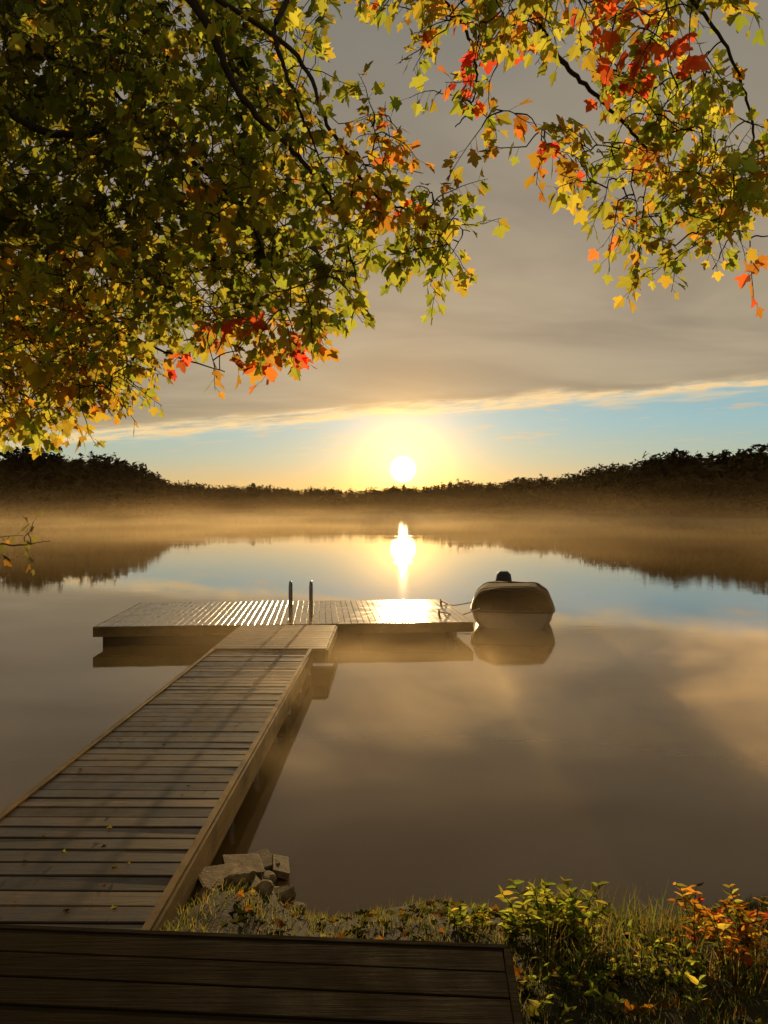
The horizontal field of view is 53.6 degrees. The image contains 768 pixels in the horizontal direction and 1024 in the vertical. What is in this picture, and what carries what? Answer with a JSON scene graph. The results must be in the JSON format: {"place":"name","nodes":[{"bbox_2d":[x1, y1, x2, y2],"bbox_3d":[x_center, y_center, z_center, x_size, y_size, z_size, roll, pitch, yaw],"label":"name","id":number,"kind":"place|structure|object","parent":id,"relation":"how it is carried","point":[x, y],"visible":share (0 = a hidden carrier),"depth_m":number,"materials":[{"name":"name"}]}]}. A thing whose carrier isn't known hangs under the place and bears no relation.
{"place":"outdoors","nodes":[
{"label":"outdoors","id":0,"kind":"place"},
{"bbox_2d":[249,849,279,870],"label":"stone slab","id":1,"kind":"structure","parent":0,"point":[266,856],"depth_m":6.45,"materials":[{"name":"grey stone"}]},
{"bbox_2d":[0,514,767,919],"bbox_3d":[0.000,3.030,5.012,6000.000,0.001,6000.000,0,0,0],"label":"lake water","id":2,"kind":"structure","parent":0,"point":[608,724],"depth_m":12.36,"materials":[{"name":"brown liquid"}]},
{"bbox_2d":[0,599,472,930],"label":"wooden dock","id":3,"kind":"object","parent":2,"relation":"in","point":[165,834],"visible":0.91,"depth_m":7.71,"materials":[{"name":"brown wood"}]},
{"bbox_2d":[9,656,280,911],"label":"dock leaves","id":4,"kind":"object","parent":3,"relation":"on","point":[113,907],"visible":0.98,"depth_m":5.84,"materials":[{"name":"brown plant"}]},
{"bbox_2d":[289,581,312,619],"bbox_3d":[-1.960,2.748,17.900,0.540,2.261,0.346,0,0,0],"label":"swim ladder","id":5,"kind":"object","parent":3,"relation":"attached to","point":[310,600],"visible":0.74,"depth_m":17.75,"materials":[{"name":"silver metal"}]},
{"bbox_2d":[441,571,554,628],"bbox_3d":[3.285,2.678,21.741,3.025,1.470,6.863,0,0,10],"label":"covered motorboat","id":6,"kind":"object","parent":2,"relation":"on","point":[503,600],"visible":0.94,"depth_m":19.45,"materials":[{"name":"fabric"}]},
{"bbox_2d":[0,508,767,1023],"bbox_3d":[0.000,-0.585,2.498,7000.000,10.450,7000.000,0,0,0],"label":"ground","id":7,"kind":"structure","parent":0,"point":[626,988],"depth_m":4.66,"materials":[{"name":"green plant"}]},
{"bbox_2d":[194,886,214,902],"bbox_3d":[-1.296,2.785,5.511,0.109,0.076,0.157,0,0,44],"label":"shore rock","id":8,"kind":"object","parent":7,"relation":"on","point":[202,891],"visible":0.45,"depth_m":5.50,"materials":[{"name":"stone"}]},
{"bbox_2d":[198,863,239,888],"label":"stone slab","id":9,"kind":"structure","parent":7,"relation":"on","point":[209,876],"depth_m":5.81,"materials":[{"name":"grey stone"}]},
{"bbox_2d":[224,868,255,884],"bbox_3d":[-1.061,2.699,5.611,0.156,0.106,0.223,0,0,19],"label":"shore rock","id":10,"kind":"object","parent":7,"relation":"on","point":[235,875],"visible":0.86,"depth_m":5.56,"materials":[{"name":"stone"}]},
{"bbox_2d":[222,854,264,875],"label":"stone slab","id":11,"kind":"structure","parent":7,"relation":"on","point":[253,861],"depth_m":6.17,"materials":[{"name":"grey stone"}]},
{"bbox_2d":[0,924,522,1023],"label":"foreground deck","id":12,"kind":"structure","parent":7,"relation":"on","point":[62,975],"depth_m":3.71,"materials":[{"name":"brown wood"}]},
{"bbox_2d":[253,879,273,896],"bbox_3d":[-0.883,2.740,5.511,0.125,0.086,0.179,0,0,19],"label":"shore rock","id":13,"kind":"object","parent":7,"relation":"on","point":[267,885],"visible":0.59,"depth_m":5.50,"materials":[{"name":"stone"}]},
{"bbox_2d":[261,870,276,883],"bbox_3d":[-0.932,2.901,6.012,0.125,0.086,0.179,0,0,-31],"label":"shore rock","id":14,"kind":"object","parent":7,"relation":"on","point":[267,874],"visible":0.51,"depth_m":5.97,"materials":[{"name":"stone"}]},
{"bbox_2d":[272,854,289,879],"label":"stone slab","id":15,"kind":"structure","parent":7,"relation":"on","point":[281,870],"depth_m":6.31,"materials":[{"name":"grey stone"}]},
{"bbox_2d":[273,885,295,902],"bbox_3d":[-0.785,2.905,5.762,0.224,0.110,0.156,0,0,-23],"label":"shore rock","id":16,"kind":"object","parent":7,"relation":"on","point":[287,893],"visible":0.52,"depth_m":5.73,"materials":[{"name":"stone"}]},
{"bbox_2d":[289,902,305,911],"bbox_3d":[-0.648,2.932,5.612,0.135,0.068,0.094,0,0,-40],"label":"shore rock","id":17,"kind":"object","parent":7,"relation":"on","point":[301,905],"visible":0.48,"depth_m":5.61,"materials":[{"name":"stone"}]},
{"bbox_2d":[0,0,767,574],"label":"maple tree","id":18,"kind":"object","parent":7,"relation":"on","point":[58,304],"visible":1,"depth_m":4.78,"materials":[{"name":"green plant"}]},
{"bbox_2d":[0,443,767,519],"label":"distant forest","id":19,"kind":"object","parent":7,"relation":"on","point":[674,482],"visible":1,"depth_m":259.57,"materials":[{"name":"plant"}]},
{"bbox_2d":[446,900,530,933],"bbox_3d":[0.671,2.643,4.955,0.574,0.325,0.527,0,0,0],"label":"weed plant","id":20,"kind":"object","parent":7,"relation":"on","point":[477,916],"visible":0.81,"depth_m":4.86,"materials":[{"name":"green plant"}]},
{"bbox_2d":[220,886,767,1023],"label":"fallen leaves","id":21,"kind":"object","parent":7,"relation":"on","point":[629,1009],"visible":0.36,"depth_m":4.51,"materials":[{"name":"plant"}]},
{"bbox_2d":[495,876,613,949],"bbox_3d":[1.076,2.513,4.766,0.739,0.481,0.733,0,0,0],"label":"leafy shrub","id":22,"kind":"object","parent":7,"relation":"on","point":[573,909],"visible":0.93,"depth_m":4.66,"materials":[{"name":"green leaf"},{"name":"bark"}]},
{"bbox_2d":[517,951,626,1023],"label":"weed plant","id":23,"kind":"object","parent":7,"relation":"on","point":[593,985],"visible":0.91,"depth_m":3.97,"materials":[{"name":"green plant"}]},
{"bbox_2d":[499,870,767,994],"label":"tall grass","id":24,"kind":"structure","parent":7,"relation":"on","point":[634,917],"depth_m":4.41,"materials":[{"name":"green plant"}]},
{"bbox_2d":[576,919,708,1012],"bbox_3d":[1.481,2.470,4.188,0.754,0.337,0.623,0,0,43],"label":"weed plant","id":25,"kind":"object","parent":7,"relation":"on","point":[692,965],"visible":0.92,"depth_m":4.13,"materials":[{"name":"green plant"}]},
{"bbox_2d":[667,882,767,970],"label":"red shrub","id":26,"kind":"object","parent":7,"relation":"on","point":[742,919],"visible":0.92,"depth_m":4.47,"materials":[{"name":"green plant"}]},
{"bbox_2d":[0,0,767,495],"label":"sky","id":27,"kind":"structure","parent":0,"point":[535,371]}
]}

